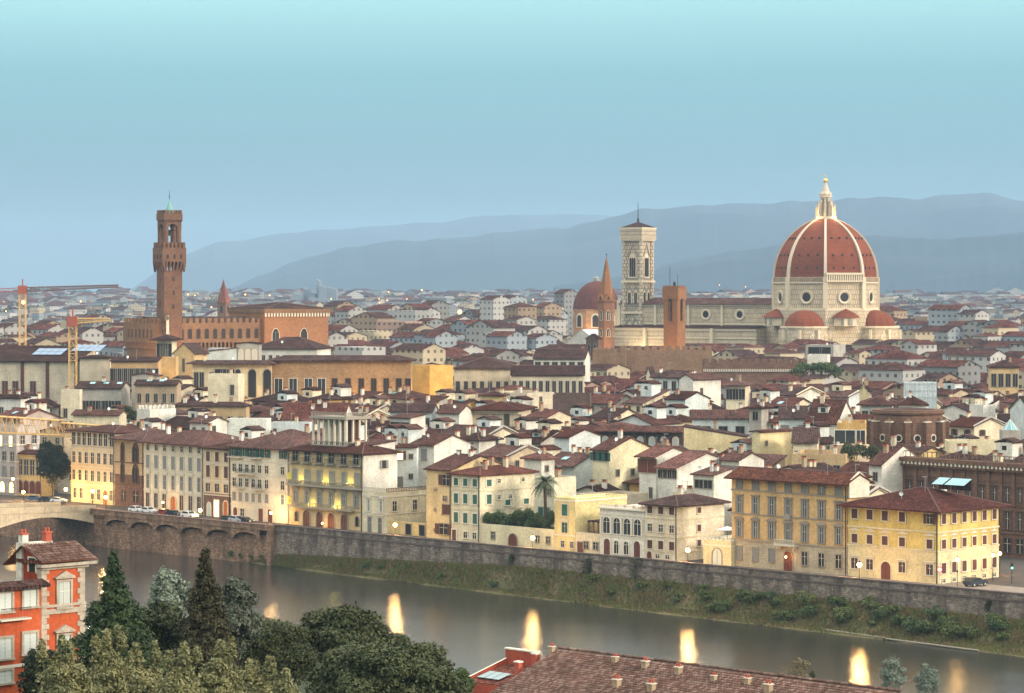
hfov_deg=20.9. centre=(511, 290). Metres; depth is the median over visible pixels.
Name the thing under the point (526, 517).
ivy hedge
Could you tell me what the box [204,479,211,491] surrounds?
window
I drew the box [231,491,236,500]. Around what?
window
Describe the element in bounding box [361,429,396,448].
townhouse
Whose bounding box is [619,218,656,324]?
bell tower
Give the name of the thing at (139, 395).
window
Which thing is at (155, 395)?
window
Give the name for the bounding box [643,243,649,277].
gothic window
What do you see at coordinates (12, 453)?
window
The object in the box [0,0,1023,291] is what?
sky
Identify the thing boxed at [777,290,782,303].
round window
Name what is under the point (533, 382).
window
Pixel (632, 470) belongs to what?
window
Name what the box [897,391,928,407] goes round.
house
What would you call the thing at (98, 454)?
window
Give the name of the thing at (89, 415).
house
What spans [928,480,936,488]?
window
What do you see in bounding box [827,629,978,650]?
shore kerb
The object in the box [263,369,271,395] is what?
window
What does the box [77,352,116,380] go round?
house
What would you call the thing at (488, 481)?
window
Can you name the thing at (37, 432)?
crane jib
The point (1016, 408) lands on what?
house
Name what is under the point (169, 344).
window
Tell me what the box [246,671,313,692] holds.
hillside
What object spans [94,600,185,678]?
broadleaf tree
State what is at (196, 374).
window
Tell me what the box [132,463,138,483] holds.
window
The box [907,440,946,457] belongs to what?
house
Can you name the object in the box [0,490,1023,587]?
ground
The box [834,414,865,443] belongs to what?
house
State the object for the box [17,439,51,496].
townhouse
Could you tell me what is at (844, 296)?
round window
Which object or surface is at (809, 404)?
house
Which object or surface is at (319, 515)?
door
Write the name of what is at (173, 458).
window
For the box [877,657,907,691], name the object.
silver tree
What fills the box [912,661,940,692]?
silver tree
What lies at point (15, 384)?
window
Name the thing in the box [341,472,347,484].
window
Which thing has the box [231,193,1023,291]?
hills
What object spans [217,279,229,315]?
brick spire
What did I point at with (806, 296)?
round window
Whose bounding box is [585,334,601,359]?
bellcote
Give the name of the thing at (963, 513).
window
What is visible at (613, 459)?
house
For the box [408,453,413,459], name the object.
window
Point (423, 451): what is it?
window
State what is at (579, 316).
arched window
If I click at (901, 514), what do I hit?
window
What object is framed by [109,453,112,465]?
window
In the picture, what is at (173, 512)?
parked car
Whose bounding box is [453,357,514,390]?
house
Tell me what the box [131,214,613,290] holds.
hills
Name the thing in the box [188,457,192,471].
window
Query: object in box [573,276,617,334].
domed chapel
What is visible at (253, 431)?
house
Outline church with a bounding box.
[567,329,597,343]
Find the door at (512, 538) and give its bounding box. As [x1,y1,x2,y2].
[508,533,517,545]
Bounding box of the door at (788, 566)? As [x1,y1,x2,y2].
[783,550,792,570]
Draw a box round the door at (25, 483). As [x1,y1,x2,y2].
[23,480,28,492]
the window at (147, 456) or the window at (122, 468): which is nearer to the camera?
the window at (147, 456)
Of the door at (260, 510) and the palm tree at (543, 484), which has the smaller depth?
the palm tree at (543, 484)
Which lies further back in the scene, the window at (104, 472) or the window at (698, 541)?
the window at (104, 472)
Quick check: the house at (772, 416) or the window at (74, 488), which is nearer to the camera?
the window at (74, 488)
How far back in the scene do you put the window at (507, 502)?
609.90 m
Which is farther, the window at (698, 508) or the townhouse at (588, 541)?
the townhouse at (588, 541)
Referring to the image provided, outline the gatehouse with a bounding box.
[703,526,734,565]
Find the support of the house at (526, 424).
on the ground at (1003, 578)
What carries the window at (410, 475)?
in the house at (407, 467)
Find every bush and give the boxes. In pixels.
[15,647,55,692]
[453,667,475,688]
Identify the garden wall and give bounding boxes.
[390,520,425,536]
[480,523,554,549]
[577,490,647,504]
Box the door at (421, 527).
[418,524,425,535]
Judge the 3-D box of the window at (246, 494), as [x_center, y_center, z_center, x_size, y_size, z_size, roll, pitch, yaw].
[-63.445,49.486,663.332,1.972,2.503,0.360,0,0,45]
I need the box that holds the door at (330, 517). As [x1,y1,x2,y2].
[327,512,334,528]
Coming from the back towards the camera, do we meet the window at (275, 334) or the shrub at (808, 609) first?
the window at (275, 334)
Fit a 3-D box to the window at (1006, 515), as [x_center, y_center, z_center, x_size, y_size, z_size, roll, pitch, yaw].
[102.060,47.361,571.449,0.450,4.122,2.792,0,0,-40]
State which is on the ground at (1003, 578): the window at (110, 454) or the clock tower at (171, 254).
the clock tower at (171, 254)
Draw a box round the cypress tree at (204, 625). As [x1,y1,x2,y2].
[173,547,241,673]
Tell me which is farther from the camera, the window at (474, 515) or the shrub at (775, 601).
the window at (474, 515)
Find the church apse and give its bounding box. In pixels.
[867,407,948,460]
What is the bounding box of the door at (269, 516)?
[267,508,272,521]
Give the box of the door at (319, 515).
[315,511,322,526]
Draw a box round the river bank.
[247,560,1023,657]
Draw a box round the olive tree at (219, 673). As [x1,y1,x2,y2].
[196,635,245,692]
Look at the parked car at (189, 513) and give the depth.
666.92 m
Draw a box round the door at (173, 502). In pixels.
[170,495,176,509]
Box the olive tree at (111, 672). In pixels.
[88,624,134,692]
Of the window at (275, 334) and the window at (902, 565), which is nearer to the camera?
the window at (902, 565)
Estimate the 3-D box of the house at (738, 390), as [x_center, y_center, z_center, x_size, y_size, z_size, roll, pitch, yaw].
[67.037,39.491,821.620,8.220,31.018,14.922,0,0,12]
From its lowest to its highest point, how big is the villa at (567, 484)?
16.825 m
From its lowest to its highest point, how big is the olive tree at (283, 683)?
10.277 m
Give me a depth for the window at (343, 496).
637.45 m
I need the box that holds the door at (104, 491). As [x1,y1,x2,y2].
[102,489,107,504]
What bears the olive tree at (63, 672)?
on the hillside
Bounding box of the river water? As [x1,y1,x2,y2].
[0,536,1023,692]
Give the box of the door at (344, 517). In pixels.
[340,513,347,529]
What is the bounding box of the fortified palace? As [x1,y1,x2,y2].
[123,302,330,356]
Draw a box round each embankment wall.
[0,508,274,564]
[272,524,1023,619]
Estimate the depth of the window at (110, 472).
709.40 m
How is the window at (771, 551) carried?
in the palazzo at (798, 518)
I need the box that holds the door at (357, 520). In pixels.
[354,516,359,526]
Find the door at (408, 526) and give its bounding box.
[405,523,411,534]
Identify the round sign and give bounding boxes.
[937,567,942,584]
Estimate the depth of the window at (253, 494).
661.55 m
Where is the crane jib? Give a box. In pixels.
[0,415,99,436]
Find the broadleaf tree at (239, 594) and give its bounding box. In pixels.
[220,574,264,665]
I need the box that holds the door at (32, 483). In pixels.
[29,480,34,493]
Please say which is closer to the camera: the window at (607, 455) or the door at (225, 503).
the window at (607, 455)
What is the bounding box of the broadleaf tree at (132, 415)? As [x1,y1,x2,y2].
[123,405,136,422]
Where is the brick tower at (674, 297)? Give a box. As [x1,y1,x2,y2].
[662,275,686,349]
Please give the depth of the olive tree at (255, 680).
187.40 m
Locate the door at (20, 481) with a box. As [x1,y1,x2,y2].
[19,479,22,492]
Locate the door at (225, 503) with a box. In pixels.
[223,500,228,514]
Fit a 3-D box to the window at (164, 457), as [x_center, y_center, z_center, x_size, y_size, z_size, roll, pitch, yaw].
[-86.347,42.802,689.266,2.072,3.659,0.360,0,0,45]
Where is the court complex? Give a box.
[292,279,337,301]
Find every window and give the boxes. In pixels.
[0,434,2,446]
[0,480,4,492]
[0,590,14,613]
[0,635,15,660]
[0,667,15,685]
[1,451,6,461]
[2,381,7,393]
[2,466,6,476]
[8,435,12,446]
[8,481,14,492]
[9,451,14,461]
[9,466,14,476]
[12,381,18,393]
[19,435,25,445]
[19,458,22,474]
[20,588,40,609]
[20,630,38,655]
[23,459,28,474]
[27,556,36,572]
[29,459,34,475]
[30,381,35,393]
[31,435,37,444]
[35,459,39,475]
[54,571,74,609]
[54,624,74,647]
[55,437,59,443]
[63,408,67,417]
[71,431,75,444]
[71,450,75,462]
[71,468,75,479]
[72,486,76,497]
[76,432,80,444]
[77,451,81,462]
[78,469,81,480]
[78,487,83,498]
[82,432,86,445]
[83,400,88,408]
[83,451,88,463]
[84,469,87,480]
[86,432,91,445]
[89,400,95,408]
[90,452,94,463]
[90,470,94,481]
[90,488,94,499]
[92,433,97,445]
[95,400,101,408]
[96,452,100,464]
[96,470,100,481]
[96,488,100,499]
[98,433,102,446]
[102,400,107,409]
[102,453,106,464]
[103,433,107,446]
[103,471,106,482]
[108,400,114,406]
[109,434,112,446]
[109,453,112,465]
[109,471,112,482]
[109,490,112,501]
[110,368,117,380]
[115,400,121,404]
[116,368,123,380]
[120,442,124,461]
[120,462,124,482]
[121,368,128,382]
[121,490,125,500]
[127,368,133,384]
[131,443,138,462]
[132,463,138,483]
[132,490,138,502]
[133,368,140,373]
[137,393,141,402]
[139,368,146,372]
[144,470,150,488]
[144,488,150,506]
[145,393,149,402]
[145,454,150,468]
[152,489,158,508]
[153,393,157,402]
[153,454,158,468]
[153,470,158,488]
[156,343,162,356]
[161,471,167,489]
[161,490,166,508]
[162,393,166,402]
[162,455,167,469]
[163,343,167,356]
[165,343,171,356]
[170,393,174,402]
[170,472,175,490]
[171,455,175,470]
[178,472,184,490]
[178,491,183,510]
[179,456,184,470]
[182,358,184,371]
[187,473,192,491]
[187,492,193,510]
[188,328,191,338]
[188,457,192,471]
[194,372,198,386]
[195,474,201,492]
[195,493,201,512]
[196,328,200,338]
[196,457,201,471]
[199,372,203,386]
[204,328,208,338]
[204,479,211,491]
[205,450,210,461]
[205,464,210,477]
[213,328,217,337]
[213,479,220,492]
[213,499,219,516]
[214,369,226,372]
[214,451,219,462]
[214,465,219,477]
[221,328,225,337]
[222,480,228,493]
[223,452,228,462]
[223,465,228,478]
[229,328,233,337]
[230,384,233,394]
[230,447,236,455]
[231,463,236,471]
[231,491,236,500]
[232,477,236,486]
[234,448,240,456]
[237,348,244,359]
[237,463,242,471]
[237,491,242,501]
[238,328,241,337]
[238,477,242,486]
[239,507,244,516]
[241,448,247,456]
[244,348,250,359]
[244,464,249,472]
[244,478,249,487]
[244,492,249,501]
[245,448,251,456]
[246,328,250,337]
[248,369,256,396]
[250,478,255,487]
[250,492,255,502]
[251,348,257,359]
[251,464,255,472]
[252,449,257,457]
[254,328,258,337]
[256,449,262,457]
[256,493,262,503]
[257,464,261,473]
[257,479,261,488]
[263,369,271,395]
[263,449,269,458]
[263,493,269,503]
[264,465,268,473]
[264,479,268,488]
[272,328,279,340]
[274,378,282,392]
[278,492,285,505]
[279,450,286,459]
[279,466,284,474]
[279,480,284,489]
[289,378,296,391]
[291,451,298,460]
[291,486,298,502]
[292,468,297,480]
[300,328,307,338]
[303,452,310,461]
[303,487,310,503]
[304,378,312,387]
[304,469,309,481]
[315,488,322,504]
[316,453,322,462]
[316,470,322,482]
[317,378,325,394]
[327,489,334,505]
[328,453,334,463]
[328,471,334,483]
[332,378,337,384]
[340,454,346,463]
[340,490,346,506]
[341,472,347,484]
[345,378,350,384]
[352,491,359,507]
[353,455,359,464]
[354,473,359,485]
[358,378,363,392]
[365,495,370,511]
[366,514,372,531]
[371,378,376,390]
[376,515,383,532]
[377,496,383,512]
[380,459,388,468]
[383,378,388,393]
[390,421,409,423]
[391,500,397,511]
[396,378,401,390]
[397,450,405,459]
[397,476,402,486]
[405,378,410,389]
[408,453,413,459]
[408,473,413,478]
[412,499,417,510]
[421,449,426,460]
[425,418,429,426]
[435,523,451,534]
[438,474,451,485]
[441,503,450,515]
[452,477,458,485]
[452,511,458,522]
[453,492,458,503]
[456,381,459,390]
[462,477,468,486]
[462,493,468,503]
[462,512,468,523]
[462,531,467,538]
[464,381,467,388]
[471,478,477,487]
[471,494,477,504]
[472,512,477,524]
[472,532,477,539]
[473,414,480,424]
[485,493,492,504]
[486,478,492,486]
[490,531,495,539]
[499,414,509,425]
[503,414,520,426]
[504,499,511,505]
[515,460,519,466]
[522,497,529,504]
[525,381,529,387]
[532,381,535,390]
[534,535,539,543]
[538,506,543,516]
[539,381,542,391]
[544,465,548,472]
[545,381,549,391]
[545,536,550,544]
[552,381,555,392]
[559,381,562,392]
[560,503,568,516]
[560,518,568,533]
[560,540,564,547]
[565,381,569,392]
[569,541,574,548]
[572,381,575,392]
[577,313,582,327]
[578,381,582,392]
[582,540,588,548]
[590,451,598,460]
[591,313,597,327]
[592,541,598,549]
[596,452,604,460]
[600,310,602,320]
[601,452,609,461]
[602,516,609,533]
[606,310,609,320]
[606,328,609,336]
[612,517,619,534]
[613,540,619,554]
[616,469,619,476]
[622,518,629,535]
[622,541,629,555]
[626,286,631,304]
[627,243,636,277]
[630,468,634,475]
[632,286,637,304]
[632,518,640,536]
[637,458,656,473]
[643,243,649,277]
[643,286,646,301]
[646,505,653,513]
[646,523,652,531]
[646,539,653,549]
[647,286,650,299]
[648,487,652,497]
[654,553,660,558]
[657,469,662,477]
[657,506,664,514]
[657,524,663,532]
[657,540,664,550]
[662,469,667,478]
[663,381,667,388]
[664,554,669,559]
[667,470,671,478]
[667,541,674,551]
[668,507,674,515]
[668,524,674,533]
[671,381,675,390]
[671,470,676,478]
[694,479,703,488]
[696,506,701,513]
[696,523,701,531]
[696,539,701,546]
[701,309,710,319]
[704,479,712,489]
[718,426,727,430]
[726,389,732,399]
[732,389,738,399]
[734,309,744,319]
[734,494,743,512]
[734,516,743,536]
[735,426,744,433]
[735,479,742,488]
[735,545,742,559]
[739,389,744,399]
[750,495,759,513]
[750,517,759,538]
[751,481,758,489]
[751,547,758,561]
[752,411,758,420]
[766,496,775,515]
[766,518,775,539]
[767,482,775,490]
[767,548,774,562]
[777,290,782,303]
[783,497,792,516]
[783,519,792,540]
[784,483,791,491]
[799,290,812,304]
[799,498,809,517]
[799,521,809,542]
[800,484,808,492]
[800,551,808,565]
[808,347,830,353]
[816,499,825,518]
[816,522,825,543]
[817,552,824,567]
[818,485,825,494]
[833,500,842,520]
[833,523,843,544]
[834,429,856,443]
[834,486,842,495]
[834,554,841,568]
[837,290,850,304]
[849,555,859,569]
[850,507,858,519]
[850,532,858,543]
[855,430,865,443]
[864,556,874,570]
[865,508,873,520]
[865,533,873,544]
[868,290,873,303]
[872,472,877,481]
[880,434,884,441]
[880,509,888,521]
[880,535,888,545]
[896,434,902,441]
[896,559,906,573]
[897,536,906,547]
[898,511,906,522]
[904,479,912,488]
[913,434,920,441]
[917,480,924,486]
[923,513,934,524]
[924,561,934,575]
[925,538,933,549]
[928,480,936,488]
[931,434,935,441]
[940,513,947,524]
[940,538,947,549]
[940,562,947,574]
[951,429,956,435]
[951,512,957,523]
[951,537,957,548]
[951,560,956,573]
[961,511,967,522]
[961,536,967,547]
[961,559,967,571]
[966,483,972,496]
[971,510,977,521]
[971,535,977,546]
[971,558,977,570]
[977,484,985,498]
[980,429,985,435]
[981,509,987,520]
[981,534,987,544]
[981,557,987,569]
[989,485,997,500]
[991,373,996,386]
[991,508,997,519]
[991,533,997,543]
[991,556,997,568]
[998,373,1003,386]
[1002,486,1010,501]
[1002,510,1012,529]
[1002,537,1011,553]
[1005,373,1010,386]
[1012,373,1017,386]
[1014,486,1023,502]
[1014,511,1023,530]
[1015,538,1023,554]
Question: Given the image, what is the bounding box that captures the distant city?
[0,286,1023,408]
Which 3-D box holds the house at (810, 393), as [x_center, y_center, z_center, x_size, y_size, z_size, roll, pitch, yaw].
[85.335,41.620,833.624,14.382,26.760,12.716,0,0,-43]
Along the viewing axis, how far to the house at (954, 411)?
786.31 m
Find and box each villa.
[362,486,425,533]
[535,468,575,526]
[597,504,644,557]
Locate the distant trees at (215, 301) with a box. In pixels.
[0,289,1023,324]
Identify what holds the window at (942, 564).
in the palazzo at (919, 534)
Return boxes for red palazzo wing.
[0,578,50,692]
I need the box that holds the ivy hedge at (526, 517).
[482,507,554,528]
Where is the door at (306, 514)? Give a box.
[303,510,309,525]
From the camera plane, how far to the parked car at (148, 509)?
680.54 m
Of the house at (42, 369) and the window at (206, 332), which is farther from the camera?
the window at (206, 332)
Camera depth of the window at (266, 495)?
658.17 m
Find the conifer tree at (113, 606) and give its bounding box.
[69,549,166,676]
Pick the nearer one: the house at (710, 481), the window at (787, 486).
the window at (787, 486)
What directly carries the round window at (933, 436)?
in the church apse
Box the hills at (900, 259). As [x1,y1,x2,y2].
[553,232,1023,291]
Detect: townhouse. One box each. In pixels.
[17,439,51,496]
[40,424,70,490]
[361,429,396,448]
[423,449,502,539]
[446,456,539,542]
[554,485,626,551]
[576,519,599,553]
[638,481,730,560]
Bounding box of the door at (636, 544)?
[633,540,640,557]
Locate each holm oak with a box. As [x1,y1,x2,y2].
[296,601,411,670]
[302,638,475,692]
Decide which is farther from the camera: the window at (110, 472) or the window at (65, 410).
the window at (65, 410)
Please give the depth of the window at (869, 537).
528.85 m
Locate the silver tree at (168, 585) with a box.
[146,563,191,616]
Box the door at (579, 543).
[577,541,583,551]
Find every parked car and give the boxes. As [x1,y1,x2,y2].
[27,495,39,500]
[39,496,51,501]
[50,497,67,502]
[128,505,141,511]
[140,506,157,513]
[157,509,168,514]
[165,510,180,515]
[180,511,198,517]
[220,515,230,520]
[228,515,241,521]
[239,517,254,522]
[963,577,987,586]
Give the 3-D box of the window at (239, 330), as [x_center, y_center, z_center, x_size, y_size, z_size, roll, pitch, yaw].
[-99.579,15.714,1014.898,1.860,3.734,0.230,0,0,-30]
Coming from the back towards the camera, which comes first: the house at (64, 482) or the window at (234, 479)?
the house at (64, 482)
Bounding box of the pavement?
[813,573,1023,592]
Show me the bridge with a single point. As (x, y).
(76, 523)
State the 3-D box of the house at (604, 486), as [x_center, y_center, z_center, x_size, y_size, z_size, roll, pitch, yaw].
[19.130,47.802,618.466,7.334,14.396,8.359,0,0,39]
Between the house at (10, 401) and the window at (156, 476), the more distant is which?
the house at (10, 401)
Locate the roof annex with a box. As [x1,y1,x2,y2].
[469,647,540,692]
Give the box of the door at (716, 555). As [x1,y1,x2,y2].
[711,547,722,564]
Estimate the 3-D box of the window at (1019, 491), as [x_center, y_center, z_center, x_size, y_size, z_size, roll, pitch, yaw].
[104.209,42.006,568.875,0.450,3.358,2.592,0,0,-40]
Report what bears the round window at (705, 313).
in the cathedral
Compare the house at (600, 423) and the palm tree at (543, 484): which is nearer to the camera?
the palm tree at (543, 484)
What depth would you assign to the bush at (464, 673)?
224.48 m
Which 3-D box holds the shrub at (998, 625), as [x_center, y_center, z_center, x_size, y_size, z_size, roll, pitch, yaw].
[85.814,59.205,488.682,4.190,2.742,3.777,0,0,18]
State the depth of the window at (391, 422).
703.19 m
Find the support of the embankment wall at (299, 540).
on the ground at (1003, 578)
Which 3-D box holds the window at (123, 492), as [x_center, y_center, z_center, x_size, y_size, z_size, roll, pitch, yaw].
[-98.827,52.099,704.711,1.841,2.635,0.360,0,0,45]
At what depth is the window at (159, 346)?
915.56 m
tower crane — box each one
[0,279,118,344]
[60,309,109,388]
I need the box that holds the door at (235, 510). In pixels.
[233,506,237,514]
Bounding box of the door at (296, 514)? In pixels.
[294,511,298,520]
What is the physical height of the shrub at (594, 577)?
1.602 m
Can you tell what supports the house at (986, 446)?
on the ground at (1003, 578)
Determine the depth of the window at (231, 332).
1013.19 m
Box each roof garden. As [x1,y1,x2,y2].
[788,361,844,377]
[840,441,882,460]
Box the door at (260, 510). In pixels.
[258,508,263,521]
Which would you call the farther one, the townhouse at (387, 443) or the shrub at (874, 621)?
the townhouse at (387, 443)
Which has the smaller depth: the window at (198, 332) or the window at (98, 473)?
the window at (98, 473)
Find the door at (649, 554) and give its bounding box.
[646,550,652,558]
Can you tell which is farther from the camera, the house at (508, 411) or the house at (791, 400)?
the house at (791, 400)
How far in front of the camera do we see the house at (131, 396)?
850.64 m
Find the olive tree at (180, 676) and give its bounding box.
[154,640,207,692]
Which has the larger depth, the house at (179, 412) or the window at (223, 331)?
the window at (223, 331)
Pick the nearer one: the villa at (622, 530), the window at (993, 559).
the window at (993, 559)
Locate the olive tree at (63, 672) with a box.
[32,633,97,692]
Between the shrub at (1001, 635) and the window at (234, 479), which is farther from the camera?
the window at (234, 479)
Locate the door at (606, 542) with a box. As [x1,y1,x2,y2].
[603,538,610,554]
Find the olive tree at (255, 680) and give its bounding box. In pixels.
[241,655,277,692]
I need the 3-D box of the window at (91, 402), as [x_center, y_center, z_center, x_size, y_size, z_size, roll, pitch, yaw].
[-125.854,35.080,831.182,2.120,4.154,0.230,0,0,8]
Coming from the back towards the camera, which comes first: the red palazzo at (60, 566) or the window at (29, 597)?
the red palazzo at (60, 566)
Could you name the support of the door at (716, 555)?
in the gatehouse
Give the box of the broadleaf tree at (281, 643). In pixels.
[236,614,320,688]
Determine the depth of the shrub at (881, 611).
506.32 m
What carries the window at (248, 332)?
in the fortified palace
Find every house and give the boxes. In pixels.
[0,345,105,403]
[0,389,30,412]
[0,398,63,429]
[20,392,53,411]
[37,392,60,415]
[58,462,70,493]
[59,420,72,428]
[61,381,81,420]
[71,406,128,427]
[74,376,131,409]
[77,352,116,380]
[109,349,161,384]
[110,405,132,423]
[126,419,136,425]
[129,370,163,410]
[130,384,131,406]
[133,371,182,418]
[135,417,164,428]
[137,400,175,425]
[149,331,183,356]
[154,422,181,432]
[161,354,177,378]
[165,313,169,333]
[165,407,210,430]
[168,406,187,415]
[171,394,252,419]
[172,342,209,376]
[172,375,197,399]
[181,387,207,401]
[185,354,277,403]
[187,411,229,433]
[208,347,238,359]
[208,368,243,401]
[227,418,270,436]
[234,341,263,359]
[240,425,265,438]
[243,397,270,416]
[248,385,313,405]
[250,403,285,417]
[256,390,299,406]
[259,407,283,421]
[262,337,333,359]
[267,355,416,394]
[271,413,311,431]
[280,398,352,427]
[297,386,322,397]
[299,419,322,429]
[309,383,363,402]
[320,425,382,436]
[350,396,367,408]
[351,387,382,402]
[352,405,389,419]
[361,421,367,439]
[362,414,389,433]
[363,395,390,413]
[369,424,401,441]
[381,385,425,404]
[387,413,426,434]
[388,393,437,426]
[392,432,419,488]
[396,424,426,442]
[412,357,452,394]
[413,394,448,404]
[418,422,473,488]
[425,417,455,437]
[435,388,455,403]
[435,399,472,424]
[440,415,518,443]
[452,389,477,407]
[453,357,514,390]
[460,424,503,453]
[471,396,537,426]
[474,399,495,406]
[479,382,509,401]
[479,432,552,467]
[490,643,901,692]
[499,384,553,408]
[509,416,538,433]
[510,365,584,392]
[510,395,535,412]
[520,446,558,475]
[527,402,573,425]
[528,418,563,446]
[532,348,590,381]
[538,444,561,455]
[551,427,602,451]
[553,393,590,413]
[554,444,592,493]
[561,426,572,430]
[569,404,592,415]
[571,416,589,425]
[573,425,683,446]
[576,472,621,492]
[583,407,604,422]
[587,421,609,425]
[589,398,638,420]
[589,415,621,423]
[589,428,651,490]
[591,383,624,395]
[591,390,631,413]
[593,348,627,366]
[601,419,634,424]
[613,403,682,425]
[619,380,644,397]
[620,346,711,373]
[622,380,670,413]
[623,478,638,491]
[634,438,685,499]
[645,366,655,379]
[649,362,683,394]
[653,448,721,497]
[654,393,672,402]
[664,382,710,416]
[666,403,691,425]
[669,442,719,454]
[672,481,692,494]
[676,445,688,449]
[677,370,722,406]
[683,420,749,452]
[690,457,733,535]
[691,402,748,433]
[702,358,806,384]
[709,400,724,408]
[717,444,766,470]
[721,373,754,409]
[721,438,751,454]
[735,398,768,411]
[744,399,773,437]
[749,423,791,465]
[750,387,784,404]
[750,388,761,399]
[750,394,759,403]
[756,453,787,467]
[766,396,811,405]
[767,404,784,428]
[777,398,807,428]
[778,384,827,400]
[782,452,841,471]
[785,380,809,386]
[791,421,820,452]
[792,421,833,449]
[792,442,855,468]
[803,389,855,436]
[806,339,845,358]
[807,348,829,374]
[808,396,852,411]
[819,381,872,410]
[830,440,868,461]
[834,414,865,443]
[839,461,868,473]
[851,407,860,413]
[852,471,890,496]
[853,414,872,427]
[856,394,897,413]
[858,373,870,411]
[866,434,919,491]
[885,391,900,400]
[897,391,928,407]
[904,380,936,408]
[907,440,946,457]
[937,379,972,399]
[937,400,944,408]
[938,440,984,459]
[939,393,961,407]
[939,393,1001,420]
[939,442,944,454]
[945,439,999,454]
[949,411,1006,438]
[950,387,1011,402]
[953,434,979,438]
[969,395,994,416]
[971,389,1000,413]
[980,437,1023,462]
[986,356,1020,395]
[997,406,1009,422]
[999,392,1010,413]
[1002,390,1023,412]
[1005,387,1023,398]
[1008,391,1023,439]
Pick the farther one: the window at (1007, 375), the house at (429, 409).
the window at (1007, 375)
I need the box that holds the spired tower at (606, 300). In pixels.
[597,253,615,348]
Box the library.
[899,450,1023,557]
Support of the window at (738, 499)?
in the palazzo at (798, 518)
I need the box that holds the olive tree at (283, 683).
[271,667,301,692]
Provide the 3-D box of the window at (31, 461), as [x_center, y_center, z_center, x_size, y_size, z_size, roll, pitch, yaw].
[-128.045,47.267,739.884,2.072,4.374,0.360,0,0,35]
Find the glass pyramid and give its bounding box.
[999,419,1020,441]
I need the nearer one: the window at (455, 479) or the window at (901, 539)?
the window at (901, 539)
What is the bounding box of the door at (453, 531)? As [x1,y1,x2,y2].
[451,528,456,540]
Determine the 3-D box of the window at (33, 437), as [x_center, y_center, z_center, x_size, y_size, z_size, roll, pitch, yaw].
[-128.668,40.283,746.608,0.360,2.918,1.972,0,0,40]
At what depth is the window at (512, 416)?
745.26 m
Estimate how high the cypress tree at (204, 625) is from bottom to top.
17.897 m
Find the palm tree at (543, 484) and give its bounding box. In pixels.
[530,475,560,528]
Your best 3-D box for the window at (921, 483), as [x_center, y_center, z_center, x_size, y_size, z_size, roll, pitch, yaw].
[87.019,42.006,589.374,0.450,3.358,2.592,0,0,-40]
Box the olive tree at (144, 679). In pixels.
[124,640,162,692]
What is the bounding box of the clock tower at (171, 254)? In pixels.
[153,190,185,347]
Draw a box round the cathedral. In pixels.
[615,174,900,345]
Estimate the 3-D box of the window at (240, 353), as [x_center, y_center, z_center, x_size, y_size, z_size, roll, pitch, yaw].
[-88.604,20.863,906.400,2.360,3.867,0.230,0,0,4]
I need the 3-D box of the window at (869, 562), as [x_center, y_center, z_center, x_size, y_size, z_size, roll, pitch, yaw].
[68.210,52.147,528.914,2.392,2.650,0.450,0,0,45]
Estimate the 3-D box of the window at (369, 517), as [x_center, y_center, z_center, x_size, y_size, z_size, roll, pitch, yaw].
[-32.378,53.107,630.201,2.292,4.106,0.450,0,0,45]
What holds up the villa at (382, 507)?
on the ground at (1003, 578)
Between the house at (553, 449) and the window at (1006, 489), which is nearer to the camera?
the window at (1006, 489)
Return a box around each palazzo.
[0,422,39,495]
[3,527,97,667]
[64,414,161,504]
[108,424,174,506]
[137,419,247,514]
[199,431,243,516]
[225,421,322,523]
[283,411,402,530]
[724,460,874,575]
[836,477,1010,583]
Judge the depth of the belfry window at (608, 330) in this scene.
1111.96 m
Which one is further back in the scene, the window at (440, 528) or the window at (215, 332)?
the window at (215, 332)
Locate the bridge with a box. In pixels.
[0,502,105,545]
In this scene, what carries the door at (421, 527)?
in the garden wall at (410, 528)
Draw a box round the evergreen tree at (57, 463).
[35,439,71,497]
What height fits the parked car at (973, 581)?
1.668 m
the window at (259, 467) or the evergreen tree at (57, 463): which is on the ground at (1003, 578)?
the evergreen tree at (57, 463)
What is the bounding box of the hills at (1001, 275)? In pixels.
[880,260,1023,292]
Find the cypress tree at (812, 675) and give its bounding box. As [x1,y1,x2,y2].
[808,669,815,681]
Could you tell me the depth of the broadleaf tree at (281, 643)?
224.09 m
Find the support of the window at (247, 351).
in the house at (249, 350)
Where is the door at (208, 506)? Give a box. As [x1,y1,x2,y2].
[206,502,211,515]
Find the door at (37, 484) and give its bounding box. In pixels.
[35,480,41,493]
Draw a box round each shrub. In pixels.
[360,562,370,567]
[435,571,446,577]
[488,580,498,586]
[508,553,514,564]
[582,558,591,574]
[589,574,599,580]
[607,587,615,594]
[629,556,641,579]
[636,581,647,587]
[662,579,675,587]
[672,593,683,601]
[697,583,709,589]
[698,589,715,599]
[703,602,722,611]
[712,598,734,612]
[734,587,750,600]
[741,595,755,603]
[751,592,764,599]
[764,590,775,599]
[768,610,785,620]
[770,597,784,606]
[783,609,797,620]
[787,657,810,680]
[793,589,819,604]
[797,603,820,617]
[827,595,839,603]
[830,595,848,606]
[831,606,848,613]
[832,607,854,622]
[859,596,881,608]
[866,617,877,625]
[868,606,891,620]
[887,605,904,613]
[890,614,902,625]
[901,615,918,624]
[902,619,930,634]
[921,620,942,634]
[923,605,946,620]
[936,615,958,626]
[938,619,965,638]
[956,626,970,637]
[961,624,977,637]
[983,612,1006,625]
[984,599,991,611]
[987,619,1009,630]
[995,631,1008,639]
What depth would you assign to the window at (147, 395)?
825.73 m

